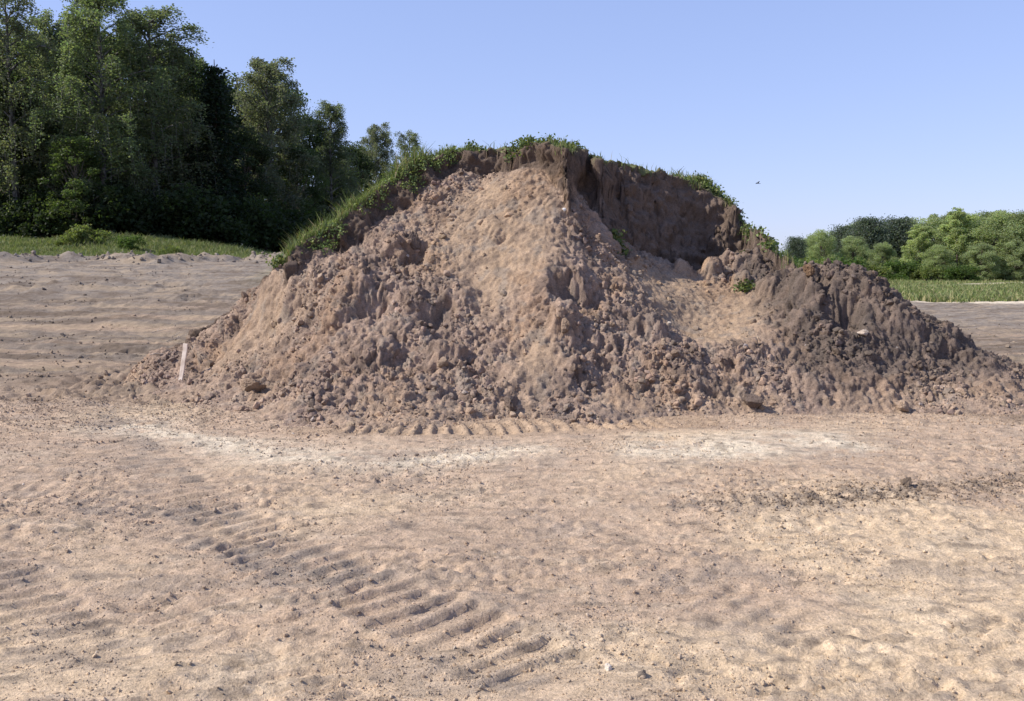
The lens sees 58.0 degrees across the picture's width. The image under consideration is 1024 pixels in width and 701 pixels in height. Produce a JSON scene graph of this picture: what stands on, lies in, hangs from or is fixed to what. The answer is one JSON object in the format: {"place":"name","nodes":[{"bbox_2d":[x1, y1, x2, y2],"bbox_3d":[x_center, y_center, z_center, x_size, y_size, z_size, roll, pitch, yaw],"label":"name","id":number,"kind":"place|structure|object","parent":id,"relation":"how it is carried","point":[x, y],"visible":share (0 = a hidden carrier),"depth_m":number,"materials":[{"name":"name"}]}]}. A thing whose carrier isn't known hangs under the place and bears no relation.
{"place":"outdoors","nodes":[
{"label":"outdoors","id":0,"kind":"place"},
{"bbox_2d":[0,243,1023,700],"bbox_3d":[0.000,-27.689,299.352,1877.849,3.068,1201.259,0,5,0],"label":"ground","id":1,"kind":"structure","parent":0,"point":[212,291],"depth_m":5.50,"materials":[{"name":"soil"}]},
{"bbox_2d":[0,62,56,212],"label":"broadleaf tree","id":2,"kind":"object","parent":1,"relation":"on","point":[27,172],"visible":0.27,"depth_m":45.42,"materials":[{"name":"green plant"}]},
{"bbox_2d":[0,0,63,211],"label":"birch tree","id":3,"kind":"object","parent":1,"relation":"on","point":[14,91],"visible":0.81,"depth_m":44.76,"materials":[{"name":"green plant"}]},
{"bbox_2d":[0,184,64,237],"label":"shrub","id":4,"kind":"object","parent":1,"relation":"on","point":[5,225],"visible":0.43,"depth_m":44.14,"materials":[{"name":"green plant"}]},
{"bbox_2d":[0,106,73,236],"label":"broadleaf tree","id":5,"kind":"object","parent":1,"relation":"on","point":[36,151],"visible":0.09,"depth_m":46.73,"materials":[{"name":"green plant"}]},
{"bbox_2d":[0,32,85,211],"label":"broadleaf tree","id":6,"kind":"object","parent":1,"relation":"on","point":[23,71],"visible":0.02,"depth_m":53.46,"materials":[{"name":"green plant"}]},
{"bbox_2d":[0,191,99,237],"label":"shrub","id":7,"kind":"object","parent":1,"relation":"on","point":[42,220],"visible":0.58,"depth_m":43.36,"materials":[{"name":"green plant"}]},
{"bbox_2d":[0,7,107,189],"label":"birch tree","id":8,"kind":"object","parent":1,"relation":"on","point":[43,21],"visible":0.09,"depth_m":50.09,"materials":[{"name":"green plant"}]},
{"bbox_2d":[14,35,113,183],"bbox_3d":[-27.628,-13.039,57.083,9.482,13.912,8.080,5,7,41],"label":"broadleaf tree","id":9,"kind":"object","parent":1,"relation":"on","point":[93,73],"visible":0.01,"depth_m":56.40,"materials":[{"name":"green plant"}]},
{"bbox_2d":[54,231,85,246],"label":"shrub","id":10,"kind":"object","parent":1,"relation":"on","point":[66,237],"visible":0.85,"depth_m":39.42,"materials":[{"name":"green plant"}]},
{"bbox_2d":[37,135,118,233],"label":"broadleaf tree","id":11,"kind":"object","parent":1,"relation":"on","point":[88,158],"visible":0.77,"depth_m":43.57,"materials":[{"name":"green plant"}]},
{"bbox_2d":[67,223,111,244],"bbox_3d":[-18.354,-5.005,40.146,1.897,1.048,1.557,-3,6,-28],"label":"shrub","id":12,"kind":"object","parent":1,"relation":"on","point":[82,231],"visible":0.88,"depth_m":39.92,"materials":[{"name":"green plant"}]},
{"bbox_2d":[17,0,183,223],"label":"birch tree","id":13,"kind":"object","parent":1,"relation":"on","point":[82,23],"visible":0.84,"depth_m":44.95,"materials":[{"name":"green plant"}]},
{"bbox_2d":[58,180,170,235],"bbox_3d":[-19.897,-6.927,45.681,5.486,3.177,5.445,3,6,31],"label":"shrub","id":14,"kind":"object","parent":1,"relation":"on","point":[144,220],"visible":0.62,"depth_m":44.21,"materials":[{"name":"green plant"}]},
{"bbox_2d":[67,27,166,185],"bbox_3d":[-25.348,-13.431,59.080,8.786,14.301,8.011,-2,6,-22],"label":"broadleaf tree","id":15,"kind":"object","parent":1,"relation":"on","point":[87,78],"visible":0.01,"depth_m":57.38,"materials":[{"name":"green plant"}]},
{"bbox_2d":[111,234,146,250],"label":"shrub","id":16,"kind":"object","parent":1,"relation":"on","point":[125,242],"visible":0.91,"depth_m":38.54,"materials":[{"name":"green plant"}]},
{"bbox_2d":[88,99,175,200],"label":"broadleaf tree","id":17,"kind":"object","parent":1,"relation":"on","point":[168,172],"visible":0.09,"depth_m":49.15,"materials":[{"name":"green plant"}]},
{"bbox_2d":[0,250,275,264],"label":"berm rubble","id":18,"kind":"object","parent":1,"relation":"on","point":[109,257],"visible":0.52,"depth_m":32.45,"materials":[{"name":"soil"}]},
{"bbox_2d":[0,229,276,258],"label":"meadow grass","id":19,"kind":"structure","parent":1,"relation":"on","point":[15,244],"depth_m":39.96,"materials":[{"name":"green plant"}]},
{"bbox_2d":[106,182,187,234],"bbox_3d":[-18.269,-6.907,46.574,5.120,2.965,5.082,-5,7,-43],"label":"shrub","id":20,"kind":"object","parent":1,"relation":"on","point":[163,203],"visible":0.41,"depth_m":45.13,"materials":[{"name":"green plant"}]},
{"bbox_2d":[85,3,237,213],"bbox_3d":[-18.914,-11.619,48.948,7.735,13.283,7.311,1,5,7],"label":"birch tree","id":21,"kind":"object","parent":1,"relation":"on","point":[172,50],"visible":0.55,"depth_m":48.40,"materials":[{"name":"green plant"}]},
{"bbox_2d":[128,40,204,192],"bbox_3d":[-22.603,-13.368,60.950,9.421,13.822,8.028,3,6,26],"label":"broadleaf tree","id":22,"kind":"object","parent":1,"relation":"on","point":[186,55],"depth_m":59.86,"materials":[{"name":"green plant"}]},
{"bbox_2d":[156,245,183,254],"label":"shrub","id":23,"kind":"object","parent":1,"relation":"on","point":[174,249],"visible":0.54,"depth_m":36.65,"materials":[{"name":"green plant"}]},
{"bbox_2d":[178,343,187,380],"bbox_3d":[-4.263,0.198,11.950,0.065,0.580,0.035,7,-1,11],"label":"wooden stake","id":24,"kind":"object","parent":1,"relation":"on","point":[183,360],"visible":0.86,"depth_m":11.94,"materials":[{"name":"white wood"}]},
{"bbox_2d":[146,53,241,198],"bbox_3d":[-18.638,-11.528,53.131,6.251,11.329,5.326,5,7,44],"label":"broadleaf tree","id":25,"kind":"object","parent":1,"relation":"on","point":[191,89],"visible":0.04,"depth_m":51.63,"materials":[{"name":"green plant"}]},
{"bbox_2d":[146,181,242,241],"bbox_3d":[-16.599,-6.984,47.437,5.445,3.177,5.486,-3,6,-28],"label":"shrub","id":26,"kind":"object","parent":1,"relation":"on","point":[200,205],"visible":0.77,"depth_m":45.92,"materials":[{"name":"green plant"}]},
{"bbox_2d":[158,58,235,192],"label":"birch tree","id":27,"kind":"object","parent":1,"relation":"on","point":[193,92],"visible":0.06,"depth_m":52.13,"materials":[{"name":"green plant"}]},
{"bbox_2d":[178,61,266,237],"bbox_3d":[-15.998,-10.576,50.164,5.567,10.254,5.137,-3,6,-29],"label":"spruce tree","id":28,"kind":"object","parent":1,"relation":"on","point":[214,83],"visible":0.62,"depth_m":49.71,"materials":[{"name":"green plant"}]},
{"bbox_2d":[179,192,279,247],"bbox_3d":[-14.557,-6.655,47.513,5.120,2.965,5.082,-1,5,-12],"label":"shrub","id":29,"kind":"object","parent":1,"relation":"on","point":[239,231],"visible":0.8,"depth_m":46.79,"materials":[{"name":"green plant"}]},
{"bbox_2d":[218,72,271,202],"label":"broadleaf tree","id":30,"kind":"object","parent":1,"relation":"on","point":[227,80],"visible":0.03,"depth_m":62.21,"materials":[{"name":"green plant"}]},
{"bbox_2d":[213,128,278,208],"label":"broadleaf tree","id":31,"kind":"object","parent":1,"relation":"on","point":[253,144],"visible":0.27,"depth_m":52.99,"materials":[{"name":"green plant"}]},
{"bbox_2d":[219,197,308,252],"bbox_3d":[-13.458,-6.747,49.665,5.445,3.177,5.486,0,5,3],"label":"shrub","id":32,"kind":"object","parent":1,"relation":"on","point":[285,224],"visible":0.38,"depth_m":48.23,"materials":[{"name":"green plant"}]},
{"bbox_2d":[205,56,325,223],"bbox_3d":[-14.967,-11.816,56.280,6.711,12.098,6.890,2,6,21],"label":"birch tree","id":33,"kind":"object","parent":1,"relation":"on","point":[274,77],"visible":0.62,"depth_m":55.44,"materials":[{"name":"green plant"}]},
{"bbox_2d":[236,83,329,210],"bbox_3d":[-16.934,-13.050,65.150,8.342,12.239,7.108,1,5,12],"label":"broadleaf tree","id":34,"kind":"object","parent":1,"relation":"on","point":[318,137],"visible":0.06,"depth_m":64.34,"materials":[{"name":"green plant"}]},
{"bbox_2d":[255,205,322,251],"bbox_3d":[-12.477,-6.705,51.721,5.486,3.177,5.445,2,6,19],"label":"shrub","id":35,"kind":"object","parent":1,"relation":"on","point":[297,213],"visible":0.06,"depth_m":50.63,"materials":[{"name":"green plant"}]},
{"bbox_2d":[273,144,331,225],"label":"broadleaf tree","id":36,"kind":"object","parent":1,"relation":"on","point":[315,198],"visible":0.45,"depth_m":56.73,"materials":[{"name":"green plant"}]},
{"bbox_2d":[273,110,345,208],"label":"broadleaf tree","id":37,"kind":"object","parent":1,"relation":"on","point":[305,118],"visible":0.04,"depth_m":72.21,"materials":[{"name":"green plant"}]},
{"bbox_2d":[292,204,338,225],"bbox_3d":[-12.557,-7.590,59.538,6.171,3.600,6.218,4,6,34],"label":"shrub","id":38,"kind":"object","parent":1,"relation":"on","point":[324,211],"visible":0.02,"depth_m":57.70,"materials":[{"name":"green plant"}]},
{"bbox_2d":[297,99,370,215],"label":"birch tree","id":39,"kind":"object","parent":1,"relation":"on","point":[328,152],"visible":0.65,"depth_m":64.53,"materials":[{"name":"green plant"}]},
{"bbox_2d":[323,141,376,211],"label":"broadleaf tree","id":40,"kind":"object","parent":1,"relation":"on","point":[363,164],"visible":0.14,"depth_m":70.77,"materials":[{"name":"green plant"}]},
{"bbox_2d":[346,144,381,199],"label":"broadleaf tree","id":41,"kind":"object","parent":1,"relation":"on","point":[354,165],"visible":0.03,"depth_m":81.78,"materials":[{"name":"green plant"}]},
{"bbox_2d":[357,122,399,190],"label":"birch tree","id":42,"kind":"object","parent":1,"relation":"on","point":[374,142],"visible":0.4,"depth_m":76.44,"materials":[{"name":"green plant"}]},
{"bbox_2d":[388,129,422,171],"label":"birch tree","id":43,"kind":"object","parent":1,"relation":"on","point":[413,139],"visible":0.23,"depth_m":82.41,"materials":[{"name":"green plant"}]},
{"bbox_2d":[0,265,1022,402],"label":"soil crumbs","id":44,"kind":"object","parent":1,"relation":"on","point":[109,340],"visible":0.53,"depth_m":18.20,"materials":[{"name":"brown soil"}]},
{"bbox_2d":[0,395,1023,700],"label":"pebbles","id":45,"kind":"object","parent":1,"relation":"on","point":[726,505],"visible":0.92,"depth_m":6.32,"materials":[{"name":"brown gravel"}]},
{"bbox_2d":[123,141,1023,428],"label":"dirt mound","id":46,"kind":"object","parent":1,"relation":"on","point":[531,259],"visible":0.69,"depth_m":11.57,"materials":[{"name":"brown soil"}]},
{"bbox_2d":[241,378,266,391],"bbox_3d":[-3.103,0.407,11.057,0.365,0.183,0.192,3,6,27],"label":"earth clod","id":47,"kind":"object","parent":46,"relation":"on","point":[248,384],"visible":1,"depth_m":11.00,"materials":[{"name":"soil"}]},
{"bbox_2d":[265,252,289,269],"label":"weed patch","id":48,"kind":"object","parent":46,"relation":"on","point":[279,259],"visible":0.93,"depth_m":12.35,"materials":[{"name":"green plant"}]},
{"bbox_2d":[293,217,347,254],"bbox_3d":[-2.640,-1.542,12.634,0.779,0.574,0.718,-3,6,-28],"label":"weed patch","id":49,"kind":"object","parent":46,"relation":"on","point":[331,231],"visible":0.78,"depth_m":12.57,"materials":[{"name":"green plant"}]},
{"bbox_2d":[338,182,393,215],"bbox_3d":[-2.098,-2.090,13.090,0.764,0.604,0.730,4,7,37],"label":"weed patch","id":50,"kind":"object","parent":46,"relation":"on","point":[381,198],"visible":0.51,"depth_m":13.02,"materials":[{"name":"green plant"}]},
{"bbox_2d":[371,155,430,193],"bbox_3d":[-1.625,-2.552,13.407,0.924,0.625,0.681,0,5,0],"label":"weed patch","id":51,"kind":"object","parent":46,"relation":"on","point":[415,174],"visible":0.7,"depth_m":13.33,"materials":[{"name":"green plant"}]},
{"bbox_2d":[408,231,420,252],"bbox_3d":[-1.327,-1.443,12.407,0.219,0.348,0.140,0,5,0],"label":"earth clod","id":52,"kind":"object","parent":46,"relation":"on","point":[415,244],"visible":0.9,"depth_m":12.35,"materials":[{"name":"soil"}]},
{"bbox_2d":[420,146,458,172],"bbox_3d":[-1.214,-2.837,13.808,0.851,0.457,0.689,0,5,0],"label":"weed patch","id":53,"kind":"object","parent":46,"relation":"on","point":[439,162],"visible":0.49,"depth_m":13.67,"materials":[{"name":"green plant"}]},
{"bbox_2d":[437,356,448,367],"bbox_3d":[-0.790,0.134,10.561,0.130,0.135,0.117,-1,6,-16],"label":"earth clod","id":54,"kind":"object","parent":46,"relation":"on","point":[442,361],"visible":1,"depth_m":10.53,"materials":[{"name":"soil"}]},
{"bbox_2d":[438,139,487,157],"bbox_3d":[-0.835,-3.003,14.076,1.023,0.423,0.597,0,5,0],"label":"weed patch","id":55,"kind":"object","parent":46,"relation":"on","point":[475,145],"visible":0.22,"depth_m":13.97,"materials":[{"name":"green plant"}]},
{"bbox_2d":[503,395,518,410],"bbox_3d":[-0.009,0.574,10.065,0.167,0.178,0.179,5,7,40],"label":"earth clod","id":56,"kind":"object","parent":46,"relation":"on","point":[510,402],"visible":1,"depth_m":10.00,"materials":[{"name":"soil"}]},
{"bbox_2d":[501,132,593,162],"bbox_3d":[0.522,-2.956,13.554,1.381,0.454,0.882,0,5,0],"label":"weed patch","id":57,"kind":"object","parent":46,"relation":"on","point":[526,141],"visible":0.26,"depth_m":13.38,"materials":[{"name":"green plant"}]},
{"bbox_2d":[272,136,824,268],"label":"mound grass","id":58,"kind":"structure","parent":46,"relation":"on","point":[289,247],"depth_m":13.25,"materials":[{"name":"green plant"}]},
{"bbox_2d":[561,318,569,332],"bbox_3d":[0.621,-0.287,10.754,0.104,0.200,0.106,0,5,0],"label":"earth clod","id":59,"kind":"object","parent":46,"relation":"on","point":[565,323],"visible":1,"depth_m":10.72,"materials":[{"name":"soil"}]},
{"bbox_2d":[124,156,1023,428],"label":"earth rubble","id":60,"kind":"object","parent":46,"relation":"on","point":[682,388],"visible":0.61,"depth_m":10.99,"materials":[{"name":"brown soil"}]},
{"bbox_2d":[125,147,1023,428],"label":"earth lumps","id":61,"kind":"object","parent":46,"relation":"on","point":[299,385],"visible":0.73,"depth_m":11.05,"materials":[{"name":"brown soil"}]},
{"bbox_2d":[609,228,631,255],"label":"weed patch","id":62,"kind":"object","parent":46,"relation":"on","point":[617,237],"visible":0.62,"depth_m":12.82,"materials":[{"name":"green plant"}]},
{"bbox_2d":[684,170,734,201],"bbox_3d":[3.200,-2.621,15.117,0.930,0.643,0.697,0,5,0],"label":"weed patch","id":63,"kind":"object","parent":46,"relation":"on","point":[706,185],"visible":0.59,"depth_m":14.96,"materials":[{"name":"green plant"}]},
{"bbox_2d":[724,195,747,224],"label":"weed patch","id":64,"kind":"object","parent":46,"relation":"on","point":[742,212],"visible":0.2,"depth_m":14.70,"materials":[{"name":"green plant"}]},
{"bbox_2d":[730,278,755,292],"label":"weed patch","id":65,"kind":"object","parent":46,"relation":"on","point":[747,286],"visible":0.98,"depth_m":12.78,"materials":[{"name":"green plant"}]},
{"bbox_2d":[737,221,758,251],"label":"weed patch","id":66,"kind":"object","parent":46,"relation":"on","point":[745,230],"visible":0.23,"depth_m":14.38,"materials":[{"name":"green plant"}]},
{"bbox_2d":[741,393,763,408],"bbox_3d":[2.667,0.565,10.252,0.170,0.168,0.232,-3,6,-26],"label":"earth clod","id":67,"kind":"object","parent":46,"relation":"on","point":[751,400],"visible":1,"depth_m":10.22,"materials":[{"name":"soil"}]},
{"bbox_2d":[755,226,789,262],"bbox_3d":[3.898,-1.388,13.624,0.655,0.901,0.860,3,6,31],"label":"weed patch","id":68,"kind":"object","parent":46,"relation":"on","point":[774,243],"visible":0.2,"depth_m":13.46,"materials":[{"name":"green plant"}]},
{"bbox_2d":[802,264,814,275],"bbox_3d":[3.820,-1.030,11.875,0.134,0.167,0.148,0,5,0],"label":"earth clod","id":69,"kind":"object","parent":46,"relation":"on","point":[809,269],"visible":1,"depth_m":11.83,"materials":[{"name":"soil"}]},
{"bbox_2d":[857,329,868,335],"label":"stone","id":70,"kind":"object","parent":46,"relation":"on","point":[864,332],"visible":1,"depth_m":11.13,"materials":[{"name":"stone"}]},
{"bbox_2d":[895,400,909,411],"bbox_3d":[4.350,0.615,10.284,0.136,0.134,0.122,-2,6,-24],"label":"earth clod","id":71,"kind":"object","parent":46,"relation":"on","point":[901,405],"visible":1,"depth_m":10.26,"materials":[{"name":"soil"}]},
{"bbox_2d":[604,663,611,670],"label":"stone","id":72,"kind":"object","parent":1,"relation":"on","point":[608,666],"visible":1,"depth_m":3.73,"materials":[{"name":"stone"}]},
{"bbox_2d":[637,670,645,676],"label":"earth clod","id":73,"kind":"object","parent":1,"relation":"on","point":[641,672],"visible":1,"depth_m":3.65,"materials":[{"name":"stone"}]},
{"bbox_2d":[782,235,809,261],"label":"pine tree","id":74,"kind":"object","parent":1,"relation":"on","point":[795,245],"visible":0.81,"depth_m":95.00,"materials":[{"name":"green plant"}]},
{"bbox_2d":[790,256,807,266],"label":"shrub","id":75,"kind":"object","parent":1,"relation":"on","point":[799,261],"visible":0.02,"depth_m":58.46,"materials":[{"name":"green plant"}]},
{"bbox_2d":[785,239,814,258],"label":"broadleaf tree","id":76,"kind":"object","parent":1,"relation":"on","point":[807,247],"visible":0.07,"depth_m":123.55,"materials":[{"name":"green plant"}]},
{"bbox_2d":[799,257,823,263],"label":"shrub","id":77,"kind":"object","parent":1,"relation":"on","point":[815,260],"visible":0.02,"depth_m":71.93,"materials":[{"name":"green plant"}]},
{"bbox_2d":[804,233,833,259],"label":"broadleaf tree","id":78,"kind":"object","parent":1,"relation":"on","point":[813,239],"visible":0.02,"depth_m":127.10,"materials":[{"name":"green plant"}]},
{"bbox_2d":[804,229,841,260],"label":"broadleaf tree","id":79,"kind":"object","parent":1,"relation":"on","point":[828,244],"visible":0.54,"depth_m":98.70,"materials":[{"name":"green plant"}]},
{"bbox_2d":[816,230,835,259],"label":"broadleaf tree","id":80,"kind":"object","parent":1,"relation":"on","point":[823,247],"visible":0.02,"depth_m":121.12,"materials":[{"name":"green plant"}]},
{"bbox_2d":[813,256,867,269],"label":"shrub","id":81,"kind":"object","parent":1,"relation":"on","point":[855,260],"visible":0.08,"depth_m":78.90,"materials":[{"name":"green plant"}]},
{"bbox_2d":[824,222,857,256],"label":"tree","id":82,"kind":"object","parent":1,"relation":"on","point":[838,234],"visible":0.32,"depth_m":114.58,"materials":[{"name":"green plant"}]},
{"bbox_2d":[836,235,871,263],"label":"broadleaf tree","id":83,"kind":"object","parent":1,"relation":"on","point":[851,243],"visible":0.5,"depth_m":99.89,"materials":[{"name":"green plant"}]},
{"bbox_2d":[840,214,897,258],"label":"tree","id":84,"kind":"object","parent":1,"relation":"on","point":[869,230],"visible":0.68,"depth_m":110.17,"materials":[{"name":"green plant"}]},
{"bbox_2d":[851,258,893,276],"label":"shrub","id":85,"kind":"object","parent":1,"relation":"on","point":[882,271],"visible":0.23,"depth_m":83.07,"materials":[{"name":"green plant"}]},
{"bbox_2d":[866,242,898,275],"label":"broadleaf tree","id":86,"kind":"object","parent":1,"relation":"on","point":[883,250],"visible":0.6,"depth_m":97.03,"materials":[{"name":"green plant"}]},
{"bbox_2d":[877,214,919,273],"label":"pine tree","id":87,"kind":"object","parent":1,"relation":"on","point":[901,238],"visible":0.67,"depth_m":114.13,"materials":[{"name":"green plant"}]},
{"bbox_2d":[878,259,925,279],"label":"shrub","id":88,"kind":"object","parent":1,"relation":"on","point":[904,270],"visible":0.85,"depth_m":87.01,"materials":[{"name":"green plant"}]},
{"bbox_2d":[899,477,911,486],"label":"earth clod","id":89,"kind":"object","parent":1,"relation":"on","point":[906,481],"visible":1,"depth_m":6.77,"materials":[{"name":"soil"}]},
{"bbox_2d":[884,217,934,262],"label":"broadleaf tree","id":90,"kind":"object","parent":1,"relation":"on","point":[916,221],"visible":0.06,"depth_m":120.53,"materials":[{"name":"green plant"}]},
{"bbox_2d":[899,224,937,266],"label":"broadleaf tree","id":91,"kind":"object","parent":1,"relation":"on","point":[921,237],"visible":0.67,"depth_m":93.03,"materials":[{"name":"green plant"}]},
{"bbox_2d":[909,265,944,280],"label":"shrub","id":92,"kind":"object","parent":1,"relation":"on","point":[925,273],"visible":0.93,"depth_m":85.16,"materials":[{"name":"green plant"}]},
{"bbox_2d":[920,244,958,279],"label":"broadleaf tree","id":93,"kind":"object","parent":1,"relation":"on","point":[941,254],"visible":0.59,"depth_m":89.96,"materials":[{"name":"green plant"}]},
{"bbox_2d":[912,213,969,264],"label":"broadleaf tree","id":94,"kind":"object","parent":1,"relation":"on","point":[934,222],"visible":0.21,"depth_m":115.60,"materials":[{"name":"green plant"}]},
{"bbox_2d":[930,207,980,278],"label":"broadleaf tree","id":95,"kind":"object","parent":1,"relation":"on","point":[959,231],"visible":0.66,"depth_m":93.64,"materials":[{"name":"green plant"}]},
{"bbox_2d":[888,277,1023,302],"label":"meadow grass","id":96,"kind":"structure","parent":1,"relation":"on","point":[1011,290],"depth_m":51.92,"materials":[{"name":"green plant"}]},
{"bbox_2d":[943,264,980,280],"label":"shrub","id":97,"kind":"object","parent":1,"relation":"on","point":[961,273],"visible":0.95,"depth_m":86.30,"materials":[{"name":"green plant"}]},
{"bbox_2d":[942,213,1004,268],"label":"broadleaf tree","id":98,"kind":"object","parent":1,"relation":"on","point":[980,216],"visible":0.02,"depth_m":113.88,"materials":[{"name":"green plant"}]},
{"bbox_2d":[958,242,1002,280],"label":"broadleaf tree","id":99,"kind":"object","parent":1,"relation":"on","point":[987,249],"visible":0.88,"depth_m":89.06,"materials":[{"name":"green plant"}]},
{"bbox_2d":[968,209,1006,263],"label":"broadleaf tree","id":100,"kind":"object","parent":1,"relation":"on","point":[986,213],"visible":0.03,"depth_m":116.09,"materials":[{"name":"green plant"}]},
{"bbox_2d":[958,210,1023,279],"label":"broadleaf tree","id":101,"kind":"object","parent":1,"relation":"on","point":[985,229],"visible":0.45,"depth_m":91.44,"materials":[{"name":"green plant"}]},
{"bbox_2d":[973,212,1019,273],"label":"broadleaf tree","id":102,"kind":"object","parent":1,"relation":"on","point":[1007,218],"depth_m":113.27,"materials":[{"name":"green plant"}]},
{"bbox_2d":[995,209,1023,278],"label":"broadleaf tree","id":103,"kind":"object","parent":1,"relation":"on","point":[1013,229],"visible":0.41,"depth_m":90.47,"materials":[{"name":"green plant"}]},
{"bbox_2d":[996,239,1023,280],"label":"broadleaf tree","id":104,"kind":"object","parent":1,"relation":"on","point":[1005,271],"visible":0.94,"depth_m":89.08,"materials":[{"name":"green plant"}]},
{"bbox_2d":[0,0,1023,255],"label":"sky","id":105,"kind":"structure","parent":0,"point":[840,111],"materials":[{"name":"blue"}]}
]}

